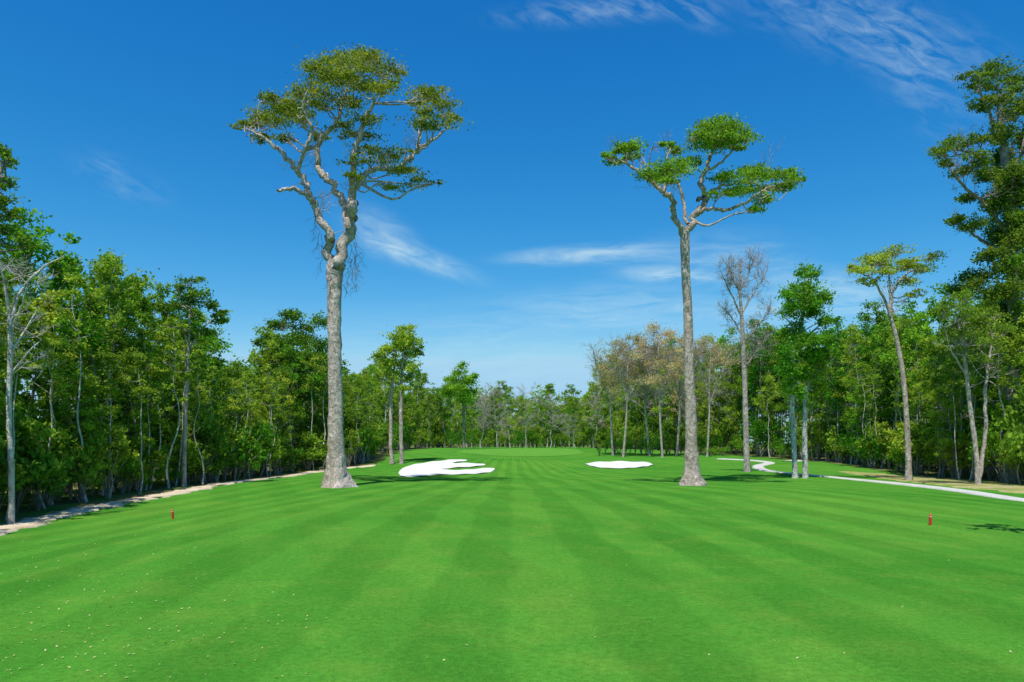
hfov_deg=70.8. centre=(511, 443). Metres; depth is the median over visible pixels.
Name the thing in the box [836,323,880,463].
forest tree
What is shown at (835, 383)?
forest tree
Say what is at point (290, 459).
shrub
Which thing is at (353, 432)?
shrub
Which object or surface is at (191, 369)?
slender tree
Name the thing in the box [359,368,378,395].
forest tree
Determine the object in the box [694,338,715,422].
forest tree
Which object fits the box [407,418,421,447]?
shrub
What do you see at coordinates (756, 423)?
shrub
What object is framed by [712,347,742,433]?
forest tree
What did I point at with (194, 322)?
forest tree
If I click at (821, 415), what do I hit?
shrub
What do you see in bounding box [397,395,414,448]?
forest tree
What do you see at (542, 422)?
forest tree
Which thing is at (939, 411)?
forest tree
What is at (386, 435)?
shrub
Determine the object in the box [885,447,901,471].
shrub
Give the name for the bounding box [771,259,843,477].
slender tree
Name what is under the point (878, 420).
shrub
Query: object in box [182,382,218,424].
forest tree
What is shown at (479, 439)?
shrub
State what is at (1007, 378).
forest tree
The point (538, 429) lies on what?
shrub
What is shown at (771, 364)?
forest tree
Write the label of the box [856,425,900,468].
shrub
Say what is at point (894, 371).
slender tree
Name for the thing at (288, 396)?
slender tree
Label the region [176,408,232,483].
shrub
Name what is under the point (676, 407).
forest tree
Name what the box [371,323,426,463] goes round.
slender tree
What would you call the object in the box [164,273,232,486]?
slender tree
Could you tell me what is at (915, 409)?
forest tree
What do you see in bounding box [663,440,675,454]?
shrub
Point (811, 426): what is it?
slender tree
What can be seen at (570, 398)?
forest tree
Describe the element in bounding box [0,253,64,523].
bare tree
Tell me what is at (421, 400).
forest tree
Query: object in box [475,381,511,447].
bare tree
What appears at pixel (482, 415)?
bare tree
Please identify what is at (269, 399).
slender tree
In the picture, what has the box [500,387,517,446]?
forest tree
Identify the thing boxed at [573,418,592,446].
shrub
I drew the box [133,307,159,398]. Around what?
forest tree
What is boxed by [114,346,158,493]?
slender tree
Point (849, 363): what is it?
slender tree
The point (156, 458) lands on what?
shrub
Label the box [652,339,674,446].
forest tree
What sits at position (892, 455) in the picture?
shrub
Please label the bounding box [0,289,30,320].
forest tree
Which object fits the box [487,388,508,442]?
forest tree
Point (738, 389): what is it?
forest tree
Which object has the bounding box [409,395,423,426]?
forest tree
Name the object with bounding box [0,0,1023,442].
sky
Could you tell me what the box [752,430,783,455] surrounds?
shrub
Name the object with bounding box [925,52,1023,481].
giant tree
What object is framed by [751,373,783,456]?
forest tree
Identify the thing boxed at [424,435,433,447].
shrub
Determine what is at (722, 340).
forest tree
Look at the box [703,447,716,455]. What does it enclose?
shrub
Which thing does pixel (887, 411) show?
forest tree
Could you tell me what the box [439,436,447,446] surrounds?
shrub
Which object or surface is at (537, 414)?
forest tree
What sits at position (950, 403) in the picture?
forest tree
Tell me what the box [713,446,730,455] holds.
shrub
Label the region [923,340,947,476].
slender tree
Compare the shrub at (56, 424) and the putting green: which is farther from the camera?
the putting green
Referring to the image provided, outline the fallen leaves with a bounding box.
[2,506,1011,677]
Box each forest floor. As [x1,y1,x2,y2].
[0,446,481,523]
[563,446,1023,485]
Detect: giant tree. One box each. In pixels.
[227,42,474,487]
[600,112,806,485]
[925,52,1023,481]
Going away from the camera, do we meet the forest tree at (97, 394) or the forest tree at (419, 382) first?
the forest tree at (97, 394)
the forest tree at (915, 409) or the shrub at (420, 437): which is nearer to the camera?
the forest tree at (915, 409)
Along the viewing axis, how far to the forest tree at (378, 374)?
153.35 m
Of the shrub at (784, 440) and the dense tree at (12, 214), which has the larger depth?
the shrub at (784, 440)
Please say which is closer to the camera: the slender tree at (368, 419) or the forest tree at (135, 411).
the forest tree at (135, 411)
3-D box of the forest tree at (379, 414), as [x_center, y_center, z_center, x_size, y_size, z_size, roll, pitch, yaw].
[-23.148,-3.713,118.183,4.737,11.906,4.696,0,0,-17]
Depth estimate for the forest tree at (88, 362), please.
45.69 m
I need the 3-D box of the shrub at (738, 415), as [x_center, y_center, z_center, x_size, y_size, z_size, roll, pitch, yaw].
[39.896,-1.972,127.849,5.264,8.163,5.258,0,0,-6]
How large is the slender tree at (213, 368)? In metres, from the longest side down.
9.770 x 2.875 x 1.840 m
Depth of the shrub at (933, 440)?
68.41 m
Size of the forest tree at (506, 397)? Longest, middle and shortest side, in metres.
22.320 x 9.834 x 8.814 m
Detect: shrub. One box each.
[0,390,46,463]
[0,405,74,512]
[0,417,45,508]
[0,430,31,479]
[0,477,7,496]
[2,405,68,495]
[3,447,71,510]
[16,486,36,508]
[17,428,91,504]
[27,416,80,498]
[31,435,62,505]
[32,373,102,493]
[41,422,105,501]
[44,442,115,502]
[57,407,109,499]
[88,470,103,495]
[90,425,139,498]
[92,395,156,488]
[95,437,158,480]
[104,449,150,493]
[106,461,145,492]
[108,432,170,491]
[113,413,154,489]
[117,425,163,451]
[127,441,170,487]
[133,376,192,472]
[133,477,154,489]
[142,449,172,488]
[147,422,211,484]
[155,443,191,483]
[155,470,181,485]
[169,450,217,483]
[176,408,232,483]
[188,422,235,481]
[192,453,223,480]
[197,447,233,482]
[205,409,242,480]
[219,418,277,479]
[224,406,273,476]
[225,415,277,476]
[228,432,261,473]
[240,442,262,478]
[242,431,285,477]
[245,438,262,477]
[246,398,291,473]
[255,421,286,474]
[268,429,296,473]
[274,446,306,472]
[288,430,327,470]
[294,414,327,464]
[310,443,346,468]
[319,411,375,463]
[325,422,371,465]
[343,399,384,461]
[343,409,377,464]
[344,428,362,466]
[353,404,381,453]
[359,426,382,460]
[365,444,375,458]
[379,419,406,452]
[379,422,394,453]
[381,440,395,451]
[387,419,409,449]
[393,407,415,444]
[397,429,415,447]
[403,435,415,448]
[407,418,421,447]
[407,432,419,448]
[412,429,422,447]
[414,428,431,447]
[415,430,424,448]
[422,424,439,447]
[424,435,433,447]
[427,425,442,447]
[430,417,448,447]
[433,422,446,446]
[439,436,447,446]
[441,437,458,447]
[442,429,462,447]
[449,425,467,446]
[456,427,479,447]
[477,433,491,447]
[482,436,494,446]
[491,430,500,447]
[500,428,516,446]
[510,438,517,446]
[511,416,529,447]
[514,428,532,447]
[520,430,542,447]
[525,429,543,447]
[532,424,544,447]
[542,424,559,447]
[551,423,564,446]
[555,432,567,447]
[557,433,578,446]
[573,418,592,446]
[574,438,583,447]
[578,436,592,446]
[581,415,606,447]
[583,425,599,447]
[592,438,604,455]
[599,409,613,447]
[601,440,608,452]
[604,415,623,446]
[604,435,633,453]
[605,432,623,453]
[616,409,628,427]
[619,416,640,438]
[622,405,656,442]
[627,428,640,453]
[632,435,646,454]
[636,413,662,449]
[639,434,659,455]
[639,439,654,454]
[645,415,663,448]
[651,418,679,453]
[663,435,684,453]
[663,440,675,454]
[675,426,684,453]
[676,423,684,447]
[697,403,725,434]
[697,418,720,438]
[697,433,721,451]
[697,437,706,454]
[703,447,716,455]
[709,436,723,453]
[713,419,731,451]
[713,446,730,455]
[720,409,753,453]
[721,417,739,453]
[727,433,742,454]
[730,438,754,454]
[736,407,781,456]
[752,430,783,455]
[768,441,791,458]
[773,436,812,457]
[784,418,821,455]
[797,431,815,456]
[801,410,834,460]
[807,419,833,458]
[807,447,823,459]
[814,418,840,461]
[822,415,854,462]
[822,440,834,458]
[824,409,846,459]
[825,438,848,460]
[832,444,846,462]
[835,428,889,465]
[840,424,867,464]
[850,415,898,457]
[854,425,883,467]
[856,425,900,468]
[858,432,888,467]
[873,420,897,468]
[879,418,918,472]
[883,429,913,468]
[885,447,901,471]
[887,419,938,474]
[895,451,925,473]
[911,441,934,473]
[913,417,959,473]
[923,426,959,476]
[927,418,970,471]
[933,437,970,477]
[948,422,995,478]
[953,398,969,427]
[957,436,984,476]
[958,404,997,479]
[962,420,1003,479]
[964,416,1023,482]
[966,399,1002,471]
[968,389,1023,481]
[988,383,1023,469]
[998,445,1023,483]
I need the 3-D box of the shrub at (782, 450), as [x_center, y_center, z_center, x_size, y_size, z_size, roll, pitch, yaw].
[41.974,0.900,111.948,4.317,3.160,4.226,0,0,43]
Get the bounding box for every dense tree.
[0,142,45,287]
[250,307,327,467]
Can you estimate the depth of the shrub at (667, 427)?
127.55 m
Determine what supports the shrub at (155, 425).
on the forest floor at (65, 503)
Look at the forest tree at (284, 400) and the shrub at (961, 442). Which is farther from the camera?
the forest tree at (284, 400)
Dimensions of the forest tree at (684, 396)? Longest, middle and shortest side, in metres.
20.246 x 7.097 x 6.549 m
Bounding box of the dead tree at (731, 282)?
[710,244,781,471]
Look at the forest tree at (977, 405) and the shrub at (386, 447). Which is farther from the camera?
the shrub at (386, 447)
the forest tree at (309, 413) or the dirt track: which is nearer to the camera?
the dirt track
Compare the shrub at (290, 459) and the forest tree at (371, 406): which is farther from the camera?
the forest tree at (371, 406)
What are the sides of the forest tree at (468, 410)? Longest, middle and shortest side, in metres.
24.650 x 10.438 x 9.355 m
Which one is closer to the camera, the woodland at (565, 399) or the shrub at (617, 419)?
the shrub at (617, 419)
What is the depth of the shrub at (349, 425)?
85.47 m
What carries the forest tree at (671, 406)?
on the forest floor at (932, 473)
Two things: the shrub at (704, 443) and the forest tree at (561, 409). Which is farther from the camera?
the forest tree at (561, 409)
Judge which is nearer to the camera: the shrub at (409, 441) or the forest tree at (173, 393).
the forest tree at (173, 393)
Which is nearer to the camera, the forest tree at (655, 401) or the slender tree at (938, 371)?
the slender tree at (938, 371)
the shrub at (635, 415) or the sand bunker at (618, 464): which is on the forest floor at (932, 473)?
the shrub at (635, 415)
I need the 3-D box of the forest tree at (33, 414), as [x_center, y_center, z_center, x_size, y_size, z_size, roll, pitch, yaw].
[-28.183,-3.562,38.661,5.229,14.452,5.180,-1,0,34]
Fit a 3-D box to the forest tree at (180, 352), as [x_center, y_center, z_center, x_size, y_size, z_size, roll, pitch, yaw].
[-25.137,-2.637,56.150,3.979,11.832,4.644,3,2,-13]
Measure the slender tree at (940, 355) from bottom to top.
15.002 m
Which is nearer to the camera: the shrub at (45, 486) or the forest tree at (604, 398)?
the shrub at (45, 486)
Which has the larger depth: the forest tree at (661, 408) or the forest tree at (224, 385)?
the forest tree at (661, 408)
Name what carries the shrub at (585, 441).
on the ground
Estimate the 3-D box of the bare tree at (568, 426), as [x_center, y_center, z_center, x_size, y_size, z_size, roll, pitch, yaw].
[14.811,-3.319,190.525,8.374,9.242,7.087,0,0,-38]
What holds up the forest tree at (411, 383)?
on the forest floor at (65, 503)
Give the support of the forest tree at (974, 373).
on the forest floor at (932, 473)
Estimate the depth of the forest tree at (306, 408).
87.95 m
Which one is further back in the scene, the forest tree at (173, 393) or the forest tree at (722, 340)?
the forest tree at (722, 340)
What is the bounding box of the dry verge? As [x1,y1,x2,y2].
[839,471,1023,492]
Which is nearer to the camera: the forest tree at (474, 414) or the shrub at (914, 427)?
the shrub at (914, 427)
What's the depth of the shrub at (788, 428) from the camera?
109.49 m
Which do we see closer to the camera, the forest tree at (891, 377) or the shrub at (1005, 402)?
the shrub at (1005, 402)
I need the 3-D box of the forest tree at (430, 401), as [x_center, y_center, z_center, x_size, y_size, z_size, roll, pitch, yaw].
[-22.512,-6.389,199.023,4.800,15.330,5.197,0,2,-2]
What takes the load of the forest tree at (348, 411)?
on the forest floor at (65, 503)
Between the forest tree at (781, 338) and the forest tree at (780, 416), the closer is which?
the forest tree at (780, 416)
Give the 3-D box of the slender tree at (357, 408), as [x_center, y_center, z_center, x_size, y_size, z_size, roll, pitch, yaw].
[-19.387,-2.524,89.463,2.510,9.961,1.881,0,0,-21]
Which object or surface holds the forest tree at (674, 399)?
on the forest floor at (932, 473)
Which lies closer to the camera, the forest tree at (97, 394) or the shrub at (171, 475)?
the forest tree at (97, 394)
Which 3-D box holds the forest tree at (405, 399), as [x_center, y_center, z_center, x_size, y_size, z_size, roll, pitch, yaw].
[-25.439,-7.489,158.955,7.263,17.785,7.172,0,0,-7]
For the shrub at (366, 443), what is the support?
on the forest floor at (65, 503)
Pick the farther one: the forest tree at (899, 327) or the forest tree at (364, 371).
the forest tree at (364, 371)
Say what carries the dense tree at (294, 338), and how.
on the forest floor at (65, 503)
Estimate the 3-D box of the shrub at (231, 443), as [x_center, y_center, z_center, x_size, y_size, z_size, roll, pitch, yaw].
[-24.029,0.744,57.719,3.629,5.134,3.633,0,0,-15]
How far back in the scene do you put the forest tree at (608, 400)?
196.15 m
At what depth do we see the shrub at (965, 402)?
75.58 m
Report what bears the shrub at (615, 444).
on the ground
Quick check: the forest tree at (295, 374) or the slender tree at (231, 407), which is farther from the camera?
the forest tree at (295, 374)
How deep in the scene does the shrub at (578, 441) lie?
212.14 m
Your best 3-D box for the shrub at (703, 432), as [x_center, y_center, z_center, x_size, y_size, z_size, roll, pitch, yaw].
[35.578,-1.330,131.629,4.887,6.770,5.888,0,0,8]
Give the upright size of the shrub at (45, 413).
6.313 m
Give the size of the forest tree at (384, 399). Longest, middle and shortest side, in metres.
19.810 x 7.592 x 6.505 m
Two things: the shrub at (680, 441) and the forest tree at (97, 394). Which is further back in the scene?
the shrub at (680, 441)
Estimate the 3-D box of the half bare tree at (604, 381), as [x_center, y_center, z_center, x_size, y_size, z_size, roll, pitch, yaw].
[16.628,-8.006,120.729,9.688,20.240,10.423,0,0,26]
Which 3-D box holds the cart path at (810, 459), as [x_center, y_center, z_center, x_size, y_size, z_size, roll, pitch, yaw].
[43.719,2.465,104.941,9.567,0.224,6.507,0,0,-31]
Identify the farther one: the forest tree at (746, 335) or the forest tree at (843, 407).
the forest tree at (746, 335)
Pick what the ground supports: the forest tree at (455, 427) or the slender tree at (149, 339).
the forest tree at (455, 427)
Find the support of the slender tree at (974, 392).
on the forest floor at (932, 473)
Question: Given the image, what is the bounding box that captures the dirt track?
[0,465,376,535]
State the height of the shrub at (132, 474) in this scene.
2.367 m
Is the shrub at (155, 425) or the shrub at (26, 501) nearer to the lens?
the shrub at (26, 501)
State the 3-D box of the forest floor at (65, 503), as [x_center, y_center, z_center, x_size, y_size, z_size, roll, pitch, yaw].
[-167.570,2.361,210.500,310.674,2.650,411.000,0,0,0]
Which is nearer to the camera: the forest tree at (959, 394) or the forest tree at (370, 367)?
the forest tree at (959, 394)
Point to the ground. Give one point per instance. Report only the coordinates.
(656, 572)
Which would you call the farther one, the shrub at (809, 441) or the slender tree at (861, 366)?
the shrub at (809, 441)
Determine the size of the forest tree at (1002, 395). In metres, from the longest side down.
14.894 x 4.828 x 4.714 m
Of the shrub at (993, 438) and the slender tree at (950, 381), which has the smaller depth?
the shrub at (993, 438)
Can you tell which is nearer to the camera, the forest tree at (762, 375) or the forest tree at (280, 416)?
the forest tree at (280, 416)
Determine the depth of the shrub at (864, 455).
85.94 m
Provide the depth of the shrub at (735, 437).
124.61 m
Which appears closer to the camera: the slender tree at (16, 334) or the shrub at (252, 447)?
the slender tree at (16, 334)
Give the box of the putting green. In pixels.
[456,448,582,455]
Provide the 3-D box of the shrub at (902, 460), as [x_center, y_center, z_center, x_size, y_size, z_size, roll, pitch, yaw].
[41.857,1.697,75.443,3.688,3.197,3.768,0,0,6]
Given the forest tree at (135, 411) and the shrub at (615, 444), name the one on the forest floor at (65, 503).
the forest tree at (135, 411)
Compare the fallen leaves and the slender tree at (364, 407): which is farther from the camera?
the slender tree at (364, 407)
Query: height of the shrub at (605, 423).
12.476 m
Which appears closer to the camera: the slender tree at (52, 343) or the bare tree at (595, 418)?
the slender tree at (52, 343)
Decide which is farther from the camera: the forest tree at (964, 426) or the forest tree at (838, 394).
the forest tree at (838, 394)
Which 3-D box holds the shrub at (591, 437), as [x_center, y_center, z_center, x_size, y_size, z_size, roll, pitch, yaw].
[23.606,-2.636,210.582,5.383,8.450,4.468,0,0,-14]
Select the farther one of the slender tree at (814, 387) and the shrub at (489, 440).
the shrub at (489, 440)
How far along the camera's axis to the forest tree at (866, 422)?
89.22 m
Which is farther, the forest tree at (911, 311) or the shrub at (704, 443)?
the shrub at (704, 443)
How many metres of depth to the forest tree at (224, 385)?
69.85 m
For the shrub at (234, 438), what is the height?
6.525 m
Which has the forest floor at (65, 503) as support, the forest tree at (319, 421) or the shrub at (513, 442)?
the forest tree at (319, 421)
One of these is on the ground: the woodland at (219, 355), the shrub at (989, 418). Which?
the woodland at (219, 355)
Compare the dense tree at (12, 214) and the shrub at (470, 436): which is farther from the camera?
the shrub at (470, 436)
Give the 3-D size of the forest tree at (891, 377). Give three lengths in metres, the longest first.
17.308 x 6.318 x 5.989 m
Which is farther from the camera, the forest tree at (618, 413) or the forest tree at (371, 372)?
the forest tree at (618, 413)
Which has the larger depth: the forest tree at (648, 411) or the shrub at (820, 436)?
the forest tree at (648, 411)
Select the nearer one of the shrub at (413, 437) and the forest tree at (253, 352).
the forest tree at (253, 352)
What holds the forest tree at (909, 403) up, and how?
on the forest floor at (932, 473)
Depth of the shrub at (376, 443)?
99.24 m
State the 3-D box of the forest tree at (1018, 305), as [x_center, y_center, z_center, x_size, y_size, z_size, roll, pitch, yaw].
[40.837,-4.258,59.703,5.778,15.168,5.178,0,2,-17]
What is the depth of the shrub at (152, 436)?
50.48 m
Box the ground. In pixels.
[0,444,1023,681]
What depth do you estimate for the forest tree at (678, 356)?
161.18 m
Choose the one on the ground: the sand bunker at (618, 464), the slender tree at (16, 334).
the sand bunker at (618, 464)
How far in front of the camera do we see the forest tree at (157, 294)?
58.76 m
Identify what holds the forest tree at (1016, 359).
on the forest floor at (932, 473)
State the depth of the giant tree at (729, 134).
51.60 m
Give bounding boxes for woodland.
[0,245,405,490]
[378,382,731,446]
[651,334,1007,470]
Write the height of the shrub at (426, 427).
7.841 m
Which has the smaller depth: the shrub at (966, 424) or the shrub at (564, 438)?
the shrub at (966, 424)
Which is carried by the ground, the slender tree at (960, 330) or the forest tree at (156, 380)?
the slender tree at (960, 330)
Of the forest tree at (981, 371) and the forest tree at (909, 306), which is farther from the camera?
the forest tree at (909, 306)
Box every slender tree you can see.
[0,301,45,520]
[0,307,32,377]
[32,335,70,508]
[53,270,103,501]
[87,345,126,497]
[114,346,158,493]
[121,320,168,489]
[158,314,203,487]
[162,325,203,485]
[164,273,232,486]
[174,353,213,483]
[191,365,220,481]
[192,396,222,482]
[227,377,246,479]
[235,369,261,478]
[241,401,264,478]
[257,377,287,475]
[262,368,289,476]
[264,402,285,473]
[273,374,297,472]
[300,354,326,469]
[313,370,327,468]
[346,384,366,461]
[350,404,367,465]
[356,406,367,463]
[362,405,377,462]
[363,394,379,460]
[365,381,382,460]
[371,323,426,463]
[436,360,479,448]
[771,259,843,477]
[786,338,834,477]
[802,371,816,460]
[820,390,839,461]
[826,369,844,462]
[839,353,860,463]
[841,242,950,479]
[848,361,872,416]
[849,363,875,466]
[859,348,883,465]
[863,373,883,468]
[884,363,911,465]
[888,387,903,468]
[899,387,919,415]
[906,366,930,473]
[909,382,929,474]
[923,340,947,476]
[928,287,1022,484]
[936,318,970,477]
[937,355,969,479]
[954,356,991,480]
[981,311,1009,476]
[1008,201,1023,265]
[1008,376,1023,483]
[1017,345,1023,364]
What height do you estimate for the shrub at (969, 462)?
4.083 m
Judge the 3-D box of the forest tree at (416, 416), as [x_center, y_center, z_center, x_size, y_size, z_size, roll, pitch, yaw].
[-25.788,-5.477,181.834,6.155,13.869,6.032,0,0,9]
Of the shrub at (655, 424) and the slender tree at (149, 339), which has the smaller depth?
the slender tree at (149, 339)
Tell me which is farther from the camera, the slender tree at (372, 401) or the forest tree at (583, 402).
the forest tree at (583, 402)
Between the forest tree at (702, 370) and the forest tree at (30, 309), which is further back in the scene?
the forest tree at (702, 370)
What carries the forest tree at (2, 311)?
on the forest floor at (65, 503)
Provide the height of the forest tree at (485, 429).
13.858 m
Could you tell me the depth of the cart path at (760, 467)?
53.45 m
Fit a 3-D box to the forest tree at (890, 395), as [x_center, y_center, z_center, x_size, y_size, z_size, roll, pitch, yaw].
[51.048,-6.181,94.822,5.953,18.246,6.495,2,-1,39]
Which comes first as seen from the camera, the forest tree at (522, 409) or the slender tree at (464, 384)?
the slender tree at (464, 384)
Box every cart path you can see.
[719,458,1023,501]
[784,459,844,460]
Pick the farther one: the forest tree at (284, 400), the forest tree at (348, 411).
the forest tree at (348, 411)
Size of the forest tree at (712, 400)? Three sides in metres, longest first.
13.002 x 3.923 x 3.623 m
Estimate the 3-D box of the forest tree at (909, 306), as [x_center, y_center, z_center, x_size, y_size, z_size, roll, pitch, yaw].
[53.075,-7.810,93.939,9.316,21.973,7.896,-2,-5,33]
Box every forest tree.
[0,206,108,497]
[0,253,47,449]
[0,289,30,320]
[0,293,59,412]
[0,306,7,444]
[0,338,29,460]
[4,289,86,504]
[21,254,105,441]
[39,354,115,496]
[39,373,109,499]
[58,285,132,444]
[61,321,133,493]
[65,250,138,418]
[67,247,159,491]
[69,270,161,476]
[74,380,122,495]
[97,274,166,430]
[98,331,166,489]
[99,269,156,437]
[120,388,161,487]
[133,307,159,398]
[134,281,200,478]
[135,361,187,488]
[140,350,181,483]
[143,290,234,480]
[143,296,200,482]
[153,382,190,483]
[161,332,226,399]
[163,338,216,479]
[167,392,205,482]
[169,392,209,480]
[172,312,213,388]
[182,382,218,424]
[190,357,242,480]
[194,394,225,480]
[195,324,236,410]
[209,357,226,473]
[213,359,261,429]
[214,365,251,418]
[218,408,251,478]
[237,338,292,469]
[241,324,283,466]
[251,378,284,433]
[252,406,275,475]
[257,375,301,473]
[265,365,305,470]
[273,344,309,441]
[275,344,323,469]
[277,381,308,470]
[300,341,327,414]
[302,352,327,463]
[305,352,327,462]
[312,382,350,444]
[312,402,327,443]
[312,411,327,443]
[315,371,350,394]
[342,369,363,396]
[342,380,357,402]
[343,372,369,419]
[343,404,364,423]
[351,372,380,421]
[352,374,375,404]
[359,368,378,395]
[363,365,379,413]
[365,358,397,419]
[365,386,385,431]
[367,355,398,451]
[370,362,398,420]
[377,388,398,419]
[381,371,411,422]
[387,393,405,449]
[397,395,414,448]
[403,396,421,448]
[405,378,419,443]
[406,372,427,447]
[406,384,427,425]
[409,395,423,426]
[413,375,429,427]
[419,394,439,447]
[420,373,437,447]
[422,391,438,426]
[422,393,438,447]
[426,384,456,447]
[433,405,451,442]
[443,384,455,429]
[446,392,462,424]
[446,415,462,447]
[448,410,465,446]
[453,391,473,446]
[460,395,482,443]
[465,418,477,446]
[472,385,494,426]
[473,400,493,447]
[477,418,492,435]
[482,393,503,446]
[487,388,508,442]
[495,381,519,447]
[497,414,511,445]
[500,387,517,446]
[504,394,533,447]
[522,410,536,432]
[530,395,547,447]
[530,417,546,446]
[535,403,552,445]
[536,383,562,433]
[541,404,559,446]
[549,404,566,423]
[557,420,569,444]
[562,403,582,446]
[564,383,584,446]
[568,398,586,447]
[571,397,593,446]
[579,385,593,446]
[580,381,607,443]
[589,354,615,407]
[590,401,616,428]
[598,371,620,414]
[599,380,618,431]
[605,361,624,430]
[607,358,638,448]
[619,368,646,411]
[623,355,657,409]
[628,371,651,417]
[628,384,644,448]
[629,380,652,424]
[630,355,656,438]
[633,388,654,418]
[642,360,663,448]
[643,349,667,448]
[650,350,677,421]
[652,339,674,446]
[652,372,683,425]
[652,380,676,431]
[655,354,682,417]
[661,338,695,428]
[669,358,699,450]
[669,372,697,445]
[675,353,701,418]
[680,333,722,428]
[680,355,705,423]
[680,377,706,422]
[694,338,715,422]
[697,373,714,413]
[698,327,736,445]
[698,367,720,447]
[704,385,722,452]
[706,341,758,451]
[710,366,742,452]
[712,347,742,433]
[721,340,755,453]
[722,331,752,450]
[733,345,767,450]
[736,320,783,454]
[736,367,756,436]
[739,319,772,452]
[747,322,783,453]
[751,330,781,444]
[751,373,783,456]
[758,373,782,457]
[760,343,786,455]
[762,327,806,455]
[766,342,803,456]
[770,373,802,439]
[774,378,810,459]
[799,360,834,457]
[808,375,832,460]
[811,317,853,461]
[817,339,854,453]
[823,343,853,460]
[824,321,874,458]
[832,349,858,456]
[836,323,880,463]
[844,311,879,402]
[844,378,881,464]
[845,326,892,464]
[850,384,882,465]
[851,313,898,461]
[860,299,892,428]
[867,310,921,465]
[875,329,925,467]
[876,313,924,468]
[878,330,920,466]
[879,313,948,471]
[880,342,900,429]
[883,299,953,421]
[892,281,955,469]
[893,376,929,423]
[894,383,921,469]
[913,336,972,476]
[916,366,960,424]
[921,364,975,477]
[922,361,951,467]
[927,297,974,429]
[936,306,993,478]
[945,337,1004,419]
[945,369,982,430]
[958,299,998,419]
[959,296,1022,466]
[960,294,1023,482]
[969,297,1023,434]
[971,299,1006,469]
[987,333,1023,421]
[1007,296,1023,379]
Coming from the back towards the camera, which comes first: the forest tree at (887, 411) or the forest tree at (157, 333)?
the forest tree at (887, 411)
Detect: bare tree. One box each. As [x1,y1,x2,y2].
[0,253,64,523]
[467,387,496,447]
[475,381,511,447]
[513,381,542,447]
[534,395,568,447]
[557,414,580,447]
[579,385,606,447]
[582,336,638,454]
[596,329,657,456]
[613,328,669,455]
[623,319,683,456]
[652,335,707,455]
[693,333,746,456]
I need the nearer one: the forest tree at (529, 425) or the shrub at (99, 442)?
the shrub at (99, 442)
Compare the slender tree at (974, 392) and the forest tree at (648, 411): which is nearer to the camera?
the slender tree at (974, 392)
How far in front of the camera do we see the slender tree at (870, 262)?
61.82 m
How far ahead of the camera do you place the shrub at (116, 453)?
54.20 m
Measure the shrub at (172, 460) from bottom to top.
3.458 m
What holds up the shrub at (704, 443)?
on the ground
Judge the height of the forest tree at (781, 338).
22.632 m
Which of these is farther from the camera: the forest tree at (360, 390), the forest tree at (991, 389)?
the forest tree at (360, 390)
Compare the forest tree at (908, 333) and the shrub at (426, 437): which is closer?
the forest tree at (908, 333)
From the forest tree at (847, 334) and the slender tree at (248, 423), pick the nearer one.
the slender tree at (248, 423)
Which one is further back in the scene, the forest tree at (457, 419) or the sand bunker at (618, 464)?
the forest tree at (457, 419)
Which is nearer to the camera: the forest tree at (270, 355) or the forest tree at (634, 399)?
the forest tree at (270, 355)
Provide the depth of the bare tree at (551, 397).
189.76 m
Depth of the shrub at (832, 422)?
105.39 m
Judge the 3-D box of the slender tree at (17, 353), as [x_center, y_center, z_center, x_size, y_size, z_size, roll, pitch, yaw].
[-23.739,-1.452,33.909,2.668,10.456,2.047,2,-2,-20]
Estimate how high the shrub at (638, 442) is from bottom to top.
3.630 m
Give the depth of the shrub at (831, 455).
109.72 m
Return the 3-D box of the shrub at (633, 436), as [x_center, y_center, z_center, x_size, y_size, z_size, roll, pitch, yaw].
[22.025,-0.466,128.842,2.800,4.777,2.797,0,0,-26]
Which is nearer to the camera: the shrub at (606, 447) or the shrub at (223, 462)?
the shrub at (223, 462)
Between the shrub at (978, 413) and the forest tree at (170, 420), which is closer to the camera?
the forest tree at (170, 420)
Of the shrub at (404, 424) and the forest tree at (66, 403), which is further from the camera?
the shrub at (404, 424)
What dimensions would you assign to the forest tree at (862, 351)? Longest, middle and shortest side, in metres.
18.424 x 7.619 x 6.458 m
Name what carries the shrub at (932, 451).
on the forest floor at (932, 473)
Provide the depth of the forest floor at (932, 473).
84.56 m
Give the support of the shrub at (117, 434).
on the forest floor at (65, 503)
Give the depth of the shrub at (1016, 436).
52.43 m
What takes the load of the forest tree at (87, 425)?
on the forest floor at (65, 503)
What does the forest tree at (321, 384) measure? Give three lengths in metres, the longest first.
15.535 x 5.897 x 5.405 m
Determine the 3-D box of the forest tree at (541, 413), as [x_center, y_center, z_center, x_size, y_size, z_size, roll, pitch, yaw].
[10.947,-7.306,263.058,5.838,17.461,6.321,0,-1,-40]
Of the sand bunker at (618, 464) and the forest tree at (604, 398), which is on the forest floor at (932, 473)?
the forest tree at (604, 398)
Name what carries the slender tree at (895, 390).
on the forest floor at (932, 473)
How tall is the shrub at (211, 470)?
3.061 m
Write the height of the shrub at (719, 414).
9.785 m
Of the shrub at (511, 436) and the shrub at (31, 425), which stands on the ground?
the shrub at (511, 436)
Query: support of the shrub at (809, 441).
on the forest floor at (932, 473)
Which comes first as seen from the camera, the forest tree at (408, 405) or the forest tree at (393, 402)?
the forest tree at (393, 402)
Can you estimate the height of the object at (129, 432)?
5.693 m
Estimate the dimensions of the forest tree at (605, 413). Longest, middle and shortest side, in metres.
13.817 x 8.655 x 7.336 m
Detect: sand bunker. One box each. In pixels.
[399,459,494,476]
[586,461,652,467]
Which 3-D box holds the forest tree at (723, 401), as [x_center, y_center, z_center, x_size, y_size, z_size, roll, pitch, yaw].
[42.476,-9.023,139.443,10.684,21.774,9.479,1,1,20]
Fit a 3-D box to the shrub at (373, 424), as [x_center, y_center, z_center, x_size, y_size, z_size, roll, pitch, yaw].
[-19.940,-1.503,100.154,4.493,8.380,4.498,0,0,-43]

